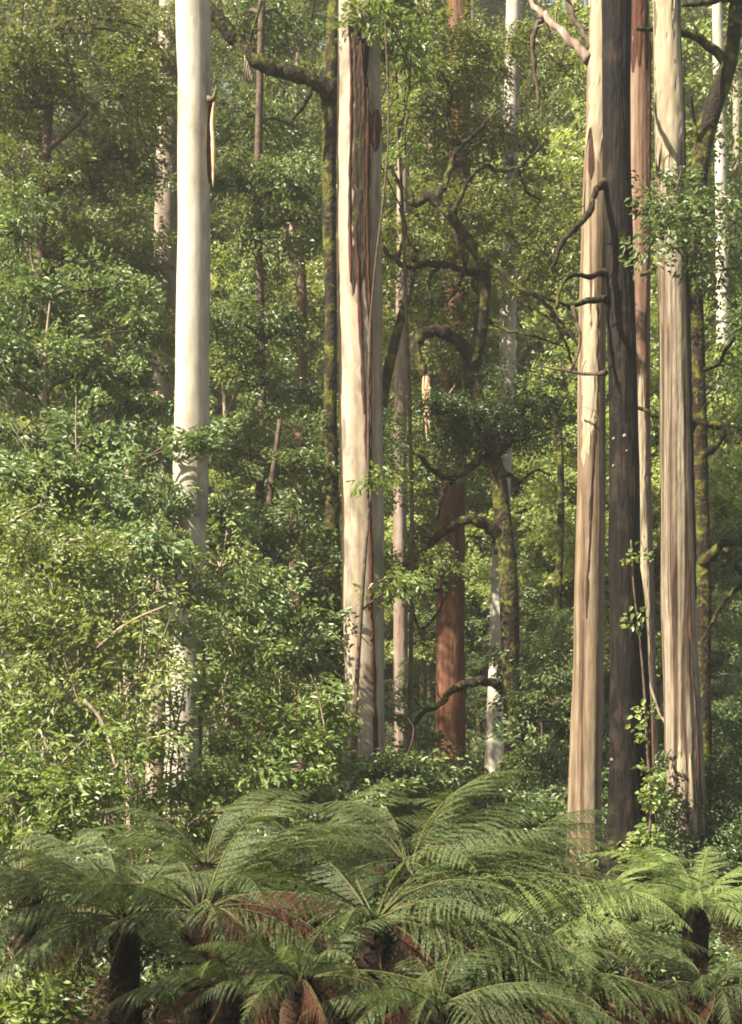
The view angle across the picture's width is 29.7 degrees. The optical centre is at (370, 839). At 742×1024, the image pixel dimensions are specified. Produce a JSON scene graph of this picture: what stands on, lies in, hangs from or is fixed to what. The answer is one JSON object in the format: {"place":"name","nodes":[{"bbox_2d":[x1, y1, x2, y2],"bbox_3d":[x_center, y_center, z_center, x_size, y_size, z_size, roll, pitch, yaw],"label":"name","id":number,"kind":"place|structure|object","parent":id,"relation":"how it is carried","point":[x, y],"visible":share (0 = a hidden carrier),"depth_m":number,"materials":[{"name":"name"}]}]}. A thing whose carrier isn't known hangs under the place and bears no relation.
{"place":"outdoors","nodes":[
{"label":"outdoors","id":0,"kind":"place"},
{"bbox_2d":[0,503,741,1023],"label":"ground","id":1,"kind":"structure","parent":0,"point":[456,991],"depth_m":22.30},
{"bbox_2d":[23,0,34,708],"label":"distant gum tree","id":2,"kind":"object","parent":1,"relation":"on","point":[24,26],"visible":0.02,"depth_m":51.87,"materials":[{"name":"grey plant"}]},
{"bbox_2d":[0,0,99,445],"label":"forest tree","id":3,"kind":"object","parent":1,"relation":"on","point":[60,130],"visible":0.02,"depth_m":55.99,"materials":[{"name":"green plant"}]},
{"bbox_2d":[0,198,101,717],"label":"forest tree","id":4,"kind":"object","parent":1,"relation":"on","point":[23,423],"depth_m":48.98,"materials":[{"name":"green plant"}]},
{"bbox_2d":[0,954,105,1023],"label":"foot shrub","id":5,"kind":"object","parent":1,"relation":"on","point":[20,1011],"visible":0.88,"depth_m":14.34,"materials":[{"name":"green plant"}]},
{"bbox_2d":[0,45,106,581],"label":"forest tree","id":6,"kind":"object","parent":1,"relation":"on","point":[15,399],"visible":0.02,"depth_m":50.15,"materials":[{"name":"green plant"}]},
{"bbox_2d":[0,460,134,899],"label":"glossy shrub","id":7,"kind":"object","parent":1,"relation":"on","point":[23,560],"visible":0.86,"depth_m":19.69,"materials":[{"name":"green plant"}]},
{"bbox_2d":[0,1,150,669],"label":"forest tree","id":8,"kind":"object","parent":1,"relation":"on","point":[55,121],"visible":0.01,"depth_m":64.20,"materials":[{"name":"green plant"}]},
{"bbox_2d":[0,142,153,697],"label":"forest tree","id":9,"kind":"object","parent":1,"relation":"on","point":[68,648],"depth_m":58.86,"materials":[{"name":"green plant"}]},
{"bbox_2d":[0,696,163,979],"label":"pale leaf shrub","id":10,"kind":"object","parent":1,"relation":"on","point":[81,794],"visible":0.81,"depth_m":17.36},
{"bbox_2d":[0,825,166,1005],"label":"tree fern","id":11,"kind":"object","parent":1,"relation":"on","point":[28,936],"visible":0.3,"depth_m":14.91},
{"bbox_2d":[0,173,211,838],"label":"glossy laurel tree","id":12,"kind":"object","parent":1,"relation":"on","point":[81,368],"visible":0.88,"depth_m":27.86,"materials":[{"name":"green plant"}]},
{"bbox_2d":[0,0,213,810],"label":"olive canopy tree","id":13,"kind":"object","parent":1,"relation":"on","point":[134,71],"visible":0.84,"depth_m":30.92,"materials":[{"name":"green plant"}]},
{"bbox_2d":[1,133,218,706],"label":"forest tree","id":14,"kind":"object","parent":1,"relation":"on","point":[111,346],"visible":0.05,"depth_m":51.04,"materials":[{"name":"green plant"}]},
{"bbox_2d":[7,491,218,921],"bbox_3d":[-3.636,-1.783,19.933,2.993,6.415,3.265,0,0,0],"label":"twiggy shrub","id":15,"kind":"object","parent":1,"relation":"on","point":[117,701],"visible":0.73,"depth_m":19.83,"materials":[{"name":"green plant"}]},
{"bbox_2d":[83,699,117,769],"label":"fallen branch","id":16,"kind":"object","parent":15,"relation":"on","point":[94,710],"visible":0.8,"depth_m":18.64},
{"bbox_2d":[97,605,165,648],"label":"fallen branch","id":17,"kind":"object","parent":15,"relation":"on","point":[102,643],"visible":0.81,"depth_m":19.56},
{"bbox_2d":[0,408,227,882],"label":"shrub","id":18,"kind":"object","parent":1,"relation":"on","point":[69,474],"visible":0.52,"depth_m":22.46,"materials":[{"name":"green plant"}]},
{"bbox_2d":[0,411,244,849],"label":"leafy laurel tree","id":19,"kind":"object","parent":1,"relation":"on","point":[128,502],"visible":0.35,"depth_m":25.26,"materials":[{"name":"green plant"}]},
{"bbox_2d":[13,0,238,677],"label":"forest tree","id":20,"kind":"object","parent":1,"relation":"on","point":[87,55],"visible":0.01,"depth_m":63.49,"materials":[{"name":"green plant"}]},
{"bbox_2d":[0,828,267,1023],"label":"tree fern","id":21,"kind":"object","parent":1,"relation":"on","point":[125,962],"visible":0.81,"depth_m":13.07,"materials":[{"name":"plant"}]},
{"bbox_2d":[18,30,251,681],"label":"forest tree","id":22,"kind":"object","parent":1,"relation":"on","point":[88,87],"visible":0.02,"depth_m":62.80,"materials":[{"name":"green plant"}]},
{"bbox_2d":[145,0,177,798],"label":"pale gum tree","id":23,"kind":"object","parent":1,"relation":"on","point":[166,218],"visible":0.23,"depth_m":33.77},
{"bbox_2d":[53,0,285,575],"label":"forest tree","id":24,"kind":"object","parent":1,"relation":"on","point":[104,87],"visible":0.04,"depth_m":56.93,"materials":[{"name":"green plant"}]},
{"bbox_2d":[160,0,216,850],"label":"white gum tree","id":25,"kind":"object","parent":1,"relation":"on","point":[195,132],"visible":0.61,"depth_m":25.73,"materials":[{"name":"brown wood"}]},
{"bbox_2d":[71,788,335,984],"bbox_3d":[-2.040,0.991,15.587,2.398,3.172,2.656,0,0,27],"label":"tree fern","id":26,"kind":"object","parent":1,"relation":"on","point":[209,863],"visible":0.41,"depth_m":15.69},
{"bbox_2d":[115,515,296,897],"bbox_3d":[-2.559,-2.098,21.244,2.766,6.493,5.059,0,0,-15],"label":"screening shrub","id":27,"kind":"object","parent":1,"relation":"on","point":[181,819],"visible":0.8,"depth_m":21.00,"materials":[{"name":"green plant"}]},
{"bbox_2d":[117,0,310,657],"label":"forest tree","id":28,"kind":"object","parent":1,"relation":"on","point":[213,85],"depth_m":70.69,"materials":[{"name":"green plant"}]},
{"bbox_2d":[153,958,279,1023],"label":"undershade shrub","id":29,"kind":"object","parent":1,"relation":"on","point":[167,1001],"visible":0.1,"depth_m":13.33,"materials":[{"name":"green plant"}]},
{"bbox_2d":[43,789,398,1023],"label":"tree fern","id":30,"kind":"object","parent":1,"relation":"on","point":[201,928],"visible":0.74,"depth_m":12.52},
{"bbox_2d":[94,927,350,1023],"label":"tree fern","id":31,"kind":"object","parent":1,"relation":"on","point":[223,1010],"visible":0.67,"depth_m":11.79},
{"bbox_2d":[126,240,323,728],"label":"forest tree","id":32,"kind":"object","parent":1,"relation":"on","point":[224,481],"visible":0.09,"depth_m":49.08,"materials":[{"name":"green plant"}]},
{"bbox_2d":[157,0,338,805],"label":"shaded beech tree","id":33,"kind":"object","parent":1,"relation":"on","point":[258,338],"visible":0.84,"depth_m":31.18,"materials":[{"name":"green plant"}]},
{"bbox_2d":[166,486,353,840],"bbox_3d":[-2.070,-3.129,25.476,3.960,6.897,2.552,0,0,41],"label":"shaded shrub","id":34,"kind":"object","parent":1,"relation":"on","point":[303,653],"visible":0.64,"depth_m":25.13,"materials":[{"name":"green plant"}]},
{"bbox_2d":[184,632,365,913],"bbox_3d":[-1.431,-1.052,21.116,2.458,4.682,3.434,0,0,16],"label":"layered shrub","id":35,"kind":"object","parent":1,"relation":"on","point":[293,748],"visible":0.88,"depth_m":20.75,"materials":[{"name":"green plant"}]},
{"bbox_2d":[210,0,340,821],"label":"dark mossy tree","id":36,"kind":"object","parent":1,"relation":"on","point":[325,86],"visible":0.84,"depth_m":28.87,"materials":[{"name":"brown plant"}]},
{"bbox_2d":[168,404,400,806],"bbox_3d":[-1.780,-4.670,28.911,4.800,9.080,4.620,0,0,0],"label":"beech tree","id":37,"kind":"object","parent":1,"relation":"on","point":[281,532],"visible":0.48,"depth_m":28.95,"materials":[{"name":"green plant"}]},
{"bbox_2d":[263,204,307,771],"bbox_3d":[-2.195,-8.180,33.926,1.294,14.506,0.939,0,0,-41],"label":"pink stem tree","id":38,"kind":"object","parent":1,"relation":"on","point":[300,285],"visible":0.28,"depth_m":33.88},
{"bbox_2d":[148,0,444,702],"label":"forest tree","id":39,"kind":"object","parent":1,"relation":"on","point":[303,62],"visible":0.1,"depth_m":52.94,"materials":[{"name":"green plant"}]},
{"bbox_2d":[187,782,430,1013],"bbox_3d":[-0.706,0.762,17.062,2.622,2.968,2.553,0,0,19],"label":"tree fern","id":40,"kind":"object","parent":1,"relation":"on","point":[352,855],"visible":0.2,"depth_m":16.95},
{"bbox_2d":[213,0,417,701],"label":"forest tree","id":41,"kind":"object","parent":1,"relation":"on","point":[315,46],"visible":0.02,"depth_m":57.29,"materials":[{"name":"green plant"}]},
{"bbox_2d":[183,918,478,1023],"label":"tree fern","id":42,"kind":"object","parent":1,"relation":"on","point":[297,999],"visible":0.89,"depth_m":11.25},
{"bbox_2d":[211,0,484,648],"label":"forest tree","id":43,"kind":"object","parent":1,"relation":"on","point":[480,103],"depth_m":71.14,"materials":[{"name":"green plant"}]},
{"bbox_2d":[336,0,388,862],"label":"streaked gum tree","id":44,"kind":"object","parent":1,"relation":"on","point":[359,136],"visible":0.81,"depth_m":24.68,"materials":[{"name":"wood"}]},
{"bbox_2d":[324,200,410,664],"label":"forest tree","id":45,"kind":"object","parent":1,"relation":"on","point":[386,638],"depth_m":70.51,"materials":[{"name":"green plant"}]},
{"bbox_2d":[253,67,487,638],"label":"forest tree","id":46,"kind":"object","parent":1,"relation":"on","point":[317,288],"visible":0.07,"depth_m":47.45,"materials":[{"name":"green plant"}]},
{"bbox_2d":[0,688,741,1008],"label":"undergrowth","id":47,"kind":"object","parent":1,"relation":"on","point":[723,954],"visible":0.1,"depth_m":21.38,"materials":[{"name":"green plant"}]},
{"bbox_2d":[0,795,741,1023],"bbox_3d":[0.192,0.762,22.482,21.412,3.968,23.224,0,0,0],"label":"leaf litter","id":48,"kind":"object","parent":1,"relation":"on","point":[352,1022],"visible":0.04,"depth_m":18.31,"materials":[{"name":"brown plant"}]},
{"bbox_2d":[270,718,484,900],"bbox_3d":[0.149,-0.475,22.310,2.731,3.042,4.924,0,0,24],"label":"dusky shrub","id":49,"kind":"object","parent":1,"relation":"on","point":[386,769],"visible":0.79,"depth_m":22.49,"materials":[{"name":"green plant"}]},
{"bbox_2d":[326,0,450,833],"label":"spray tree","id":50,"kind":"object","parent":1,"relation":"on","point":[383,8],"visible":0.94,"depth_m":26.74,"materials":[{"name":"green plant"}]},
{"bbox_2d":[279,107,517,709],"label":"forest tree","id":51,"kind":"object","parent":1,"relation":"on","point":[314,278],"visible":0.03,"depth_m":53.48,"materials":[{"name":"green plant"}]},
{"bbox_2d":[382,187,419,453],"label":"leaning mossy stem","id":52,"kind":"object","parent":1,"relation":"on","point":[390,361],"visible":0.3,"depth_m":32.91,"materials":[{"name":"brown plant"}]},
{"bbox_2d":[346,20,456,860],"bbox_3d":[0.475,-6.652,24.459,1.710,14.812,2.274,0,0,29],"label":"feathery wattle tree","id":53,"kind":"object","parent":1,"relation":"on","point":[400,581],"visible":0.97,"depth_m":24.02,"materials":[{"name":"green plant"}]},
{"bbox_2d":[393,3,410,753],"bbox_3d":[0.904,-16.257,40.001,0.548,29.089,0.428,0,0,0],"label":"grey pink tree","id":54,"kind":"object","parent":1,"relation":"on","point":[400,639],"visible":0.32,"depth_m":39.84,"materials":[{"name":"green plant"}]},
{"bbox_2d":[282,0,523,644],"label":"forest tree","id":55,"kind":"object","parent":1,"relation":"on","point":[443,1],"visible":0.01,"depth_m":69.92,"materials":[{"name":"green plant"}]},
{"bbox_2d":[325,234,489,711],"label":"forest tree","id":56,"kind":"object","parent":1,"relation":"on","point":[416,317],"visible":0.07,"depth_m":50.62,"materials":[{"name":"green plant"}]},
{"bbox_2d":[384,655,435,759],"bbox_3d":[1.240,-3.309,37.861,2.390,3.502,2.675,0,0,-39],"label":"forest tree","id":57,"kind":"object","parent":1,"relation":"on","point":[420,669],"visible":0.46,"depth_m":37.80,"materials":[{"name":"green plant"}]},
{"bbox_2d":[291,769,560,1023],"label":"tree fern","id":58,"kind":"object","parent":1,"relation":"on","point":[428,831],"visible":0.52,"depth_m":16.02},
{"bbox_2d":[385,680,470,823],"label":"shady shrub","id":59,"kind":"object","parent":1,"relation":"on","point":[433,739],"visible":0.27,"depth_m":30.56,"materials":[{"name":"green plant"}]},
{"bbox_2d":[424,0,435,713],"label":"distant gum tree","id":60,"kind":"object","parent":1,"relation":"on","point":[430,661],"visible":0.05,"depth_m":51.86,"materials":[{"name":"grey plant"}]},
{"bbox_2d":[217,843,680,1023],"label":"tree fern","id":61,"kind":"object","parent":1,"relation":"on","point":[377,953],"visible":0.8,"depth_m":12.25,"materials":[{"name":"plant"}]},
{"bbox_2d":[435,0,470,787],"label":"red bark tree","id":62,"kind":"object","parent":1,"relation":"on","point":[450,667],"visible":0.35,"depth_m":35.69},
{"bbox_2d":[425,651,488,761],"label":"forest tree","id":63,"kind":"object","parent":1,"relation":"on","point":[479,661],"visible":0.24,"depth_m":40.99,"materials":[{"name":"green plant"}]},
{"bbox_2d":[385,182,531,503],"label":"forest tree","id":64,"kind":"object","parent":1,"relation":"on","point":[484,356],"visible":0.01,"depth_m":63.20,"materials":[{"name":"green plant"}]},
{"bbox_2d":[384,415,534,731],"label":"forest tree","id":65,"kind":"object","parent":1,"relation":"on","point":[423,648],"visible":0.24,"depth_m":46.73,"materials":[{"name":"green plant"}]},
{"bbox_2d":[303,946,620,1023],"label":"tree fern","id":66,"kind":"object","parent":1,"relation":"on","point":[429,1014],"visible":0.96,"depth_m":11.06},
{"bbox_2d":[469,0,483,686],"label":"distant gum tree","id":67,"kind":"object","parent":1,"relation":"on","point":[472,18],"visible":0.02,"depth_m":61.80,"materials":[{"name":"grey plant"}]},
{"bbox_2d":[444,761,517,810],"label":"shady shrub","id":68,"kind":"object","parent":1,"relation":"on","point":[479,775],"visible":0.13,"depth_m":29.59,"materials":[{"name":"green plant"}]},
{"bbox_2d":[380,0,589,798],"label":"arching myrtle tree","id":69,"kind":"object","parent":1,"relation":"on","point":[484,417],"visible":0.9,"depth_m":31.87,"materials":[{"name":"green plant"}]},
{"bbox_2d":[408,476,572,738],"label":"forest tree","id":70,"kind":"object","parent":1,"relation":"on","point":[475,624],"visible":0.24,"depth_m":46.35,"materials":[{"name":"green plant"}]},
{"bbox_2d":[409,0,579,654],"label":"forest tree","id":71,"kind":"object","parent":1,"relation":"on","point":[496,8],"visible":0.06,"depth_m":69.59,"materials":[{"name":"green plant"}]},
{"bbox_2d":[485,0,520,789],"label":"silver gum tree","id":72,"kind":"object","parent":1,"relation":"on","point":[494,751],"visible":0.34,"depth_m":35.32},
{"bbox_2d":[400,792,625,979],"bbox_3d":[1.693,0.678,17.693,2.701,2.530,2.494,0,0,27],"label":"tree fern","id":73,"kind":"object","parent":1,"relation":"on","point":[548,844],"visible":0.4,"depth_m":17.72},
{"bbox_2d":[468,151,582,682],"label":"forest tree","id":74,"kind":"object","parent":1,"relation":"on","point":[530,310],"visible":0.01,"depth_m":62.29,"materials":[{"name":"green plant"}]},
{"bbox_2d":[417,120,654,714],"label":"forest tree","id":75,"kind":"object","parent":1,"relation":"on","point":[518,488],"visible":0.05,"depth_m":53.34,"materials":[{"name":"green plant"}]},
{"bbox_2d":[464,631,608,849],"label":"shrub","id":76,"kind":"object","parent":1,"relation":"on","point":[544,762],"visible":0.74,"depth_m":28.27,"materials":[{"name":"green plant"}]},
{"bbox_2d":[465,374,608,740],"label":"forest tree","id":77,"kind":"object","parent":1,"relation":"on","point":[527,566],"visible":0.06,"depth_m":45.58,"materials":[{"name":"green plant"}]},
{"bbox_2d":[467,500,607,741],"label":"forest tree","id":78,"kind":"object","parent":1,"relation":"on","point":[529,586],"visible":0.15,"depth_m":43.47,"materials":[{"name":"green plant"}]},
{"bbox_2d":[489,602,609,764],"bbox_3d":[5.413,-4.360,39.825,3.414,5.003,3.822,0,0,-30],"label":"forest tree","id":79,"kind":"object","parent":1,"relation":"on","point":[566,622],"visible":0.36,"depth_m":39.70,"materials":[{"name":"green plant"}]},
{"bbox_2d":[396,908,710,1023],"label":"tree fern","id":80,"kind":"object","parent":1,"relation":"on","point":[603,950],"visible":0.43,"depth_m":12.42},
{"bbox_2d":[554,400,564,760],"bbox_3d":[5.381,-7.001,39.995,0.298,11.148,0.257,0,0,0],"label":"slim mossy sapling","id":81,"kind":"object","parent":1,"relation":"on","point":[558,585],"visible":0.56,"depth_m":39.91,"materials":[{"name":"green plant"}]},
{"bbox_2d":[521,0,605,874],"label":"tan gum tree","id":82,"kind":"object","parent":1,"relation":"on","point":[585,765],"visible":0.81,"depth_m":23.00,"materials":[{"name":"grey plant"}]},
{"bbox_2d":[479,35,651,596],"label":"forest tree","id":83,"kind":"object","parent":1,"relation":"on","point":[580,136],"visible":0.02,"depth_m":60.86,"materials":[{"name":"green plant"}]},
{"bbox_2d":[477,421,661,685],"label":"forest tree","id":84,"kind":"object","parent":1,"relation":"on","point":[548,519],"visible":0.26,"depth_m":42.29,"materials":[{"name":"green plant"}]},
{"bbox_2d":[469,0,715,731],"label":"forest tree","id":85,"kind":"object","parent":1,"relation":"on","point":[556,154],"visible":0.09,"depth_m":48.66,"materials":[{"name":"green plant"}]},
{"bbox_2d":[535,0,660,891],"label":"dark rough tree","id":86,"kind":"object","parent":1,"relation":"on","point":[627,753],"visible":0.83,"depth_m":21.80,"materials":[{"name":"brown plant"}]},
{"bbox_2d":[606,540,677,879],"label":"climbing vine","id":87,"kind":"object","parent":86,"relation":"attached to","point":[648,804],"visible":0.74,"depth_m":21.49,"materials":[{"name":"green plant"}]},
{"bbox_2d":[457,856,741,1023],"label":"tree fern","id":88,"kind":"object","parent":1,"relation":"on","point":[598,917],"visible":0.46,"depth_m":14.69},
{"bbox_2d":[537,309,711,739],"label":"forest tree","id":89,"kind":"object","parent":1,"relation":"on","point":[655,332],"visible":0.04,"depth_m":45.35,"materials":[{"name":"green plant"}]},
{"bbox_2d":[519,343,741,682],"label":"forest tree","id":90,"kind":"object","parent":1,"relation":"on","point":[654,404],"visible":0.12,"depth_m":41.71,"materials":[{"name":"green plant"}]},
{"bbox_2d":[534,0,741,711],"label":"forest tree","id":91,"kind":"object","parent":1,"relation":"on","point":[706,13],"visible":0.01,"depth_m":55.08,"materials":[{"name":"green plant"}]},
{"bbox_2d":[563,749,715,863],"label":"slot shrub","id":92,"kind":"object","parent":1,"relation":"on","point":[660,764],"visible":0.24,"depth_m":24.70,"materials":[{"name":"green plant"}]},
{"bbox_2d":[551,3,741,588],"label":"forest tree","id":93,"kind":"object","parent":1,"relation":"on","point":[694,80],"visible":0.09,"depth_m":52.80,"materials":[{"name":"green plant"}]},
{"bbox_2d":[631,0,663,832],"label":"pinkish gum tree","id":94,"kind":"object","parent":1,"relation":"on","point":[641,81],"visible":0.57,"depth_m":27.32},
{"bbox_2d":[649,678,663,721],"bbox_3d":[5.207,-1.552,25.481,0.587,3.468,0.106,0,0,7],"label":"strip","id":95,"kind":"object","parent":94,"relation":"hanging from","point":[656,702],"visible":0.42,"depth_m":25.46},
{"bbox_2d":[565,846,741,1023],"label":"tree fern","id":96,"kind":"object","parent":1,"relation":"on","point":[697,922],"visible":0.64,"depth_m":14.87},
{"bbox_2d":[606,329,741,682],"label":"forest tree","id":97,"kind":"object","parent":1,"relation":"on","point":[732,416],"visible":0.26,"depth_m":41.17,"materials":[{"name":"green plant"}]},
{"bbox_2d":[616,945,741,1023],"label":"tree fern","id":98,"kind":"object","parent":1,"relation":"on","point":[712,1003],"visible":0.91,"depth_m":12.92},
{"bbox_2d":[617,0,741,820],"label":"mossy bent tree","id":99,"kind":"object","parent":1,"relation":"on","point":[696,228],"visible":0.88,"depth_m":26.28,"materials":[{"name":"green plant"}]},
{"bbox_2d":[653,0,709,858],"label":"striped gum tree","id":100,"kind":"object","parent":1,"relation":"on","point":[683,741],"visible":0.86,"depth_m":24.95,"materials":[{"name":"wood"}]},
{"bbox_2d":[650,291,741,685],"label":"forest tree","id":101,"kind":"object","parent":1,"relation":"on","point":[715,345],"visible":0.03,"depth_m":45.46,"materials":[{"name":"green plant"}]},
{"bbox_2d":[651,243,741,690],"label":"forest tree","id":102,"kind":"object","parent":1,"relation":"on","point":[729,263],"visible":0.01,"depth_m":52.20,"materials":[{"name":"green plant"}]},
{"bbox_2d":[658,511,741,762],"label":"forest tree","id":103,"kind":"object","parent":1,"relation":"on","point":[723,655],"visible":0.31,"depth_m":39.66,"materials":[{"name":"green plant"}]},
{"bbox_2d":[672,691,741,867],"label":"understorey shrub","id":104,"kind":"object","parent":1,"relation":"on","point":[726,723],"visible":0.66,"depth_m":25.67,"materials":[{"name":"green plant"}]},
{"bbox_2d":[712,2,735,751],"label":"blotched gum tree","id":105,"kind":"object","parent":1,"relation":"on","point":[717,32],"visible":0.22,"depth_m":43.85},
{"bbox_2d":[711,623,741,781],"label":"forest tree","id":106,"kind":"object","parent":1,"relation":"on","point":[735,640],"visible":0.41,"depth_m":35.83,"materials":[{"name":"green plant"}]},
{"bbox_2d":[733,41,741,699],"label":"distant gum tree","id":107,"kind":"object","parent":1,"relation":"on","point":[737,159],"visible":0.13,"depth_m":51.88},
{"bbox_2d":[2,0,741,151],"label":"sky","id":108,"kind":"structure","parent":0,"point":[585,2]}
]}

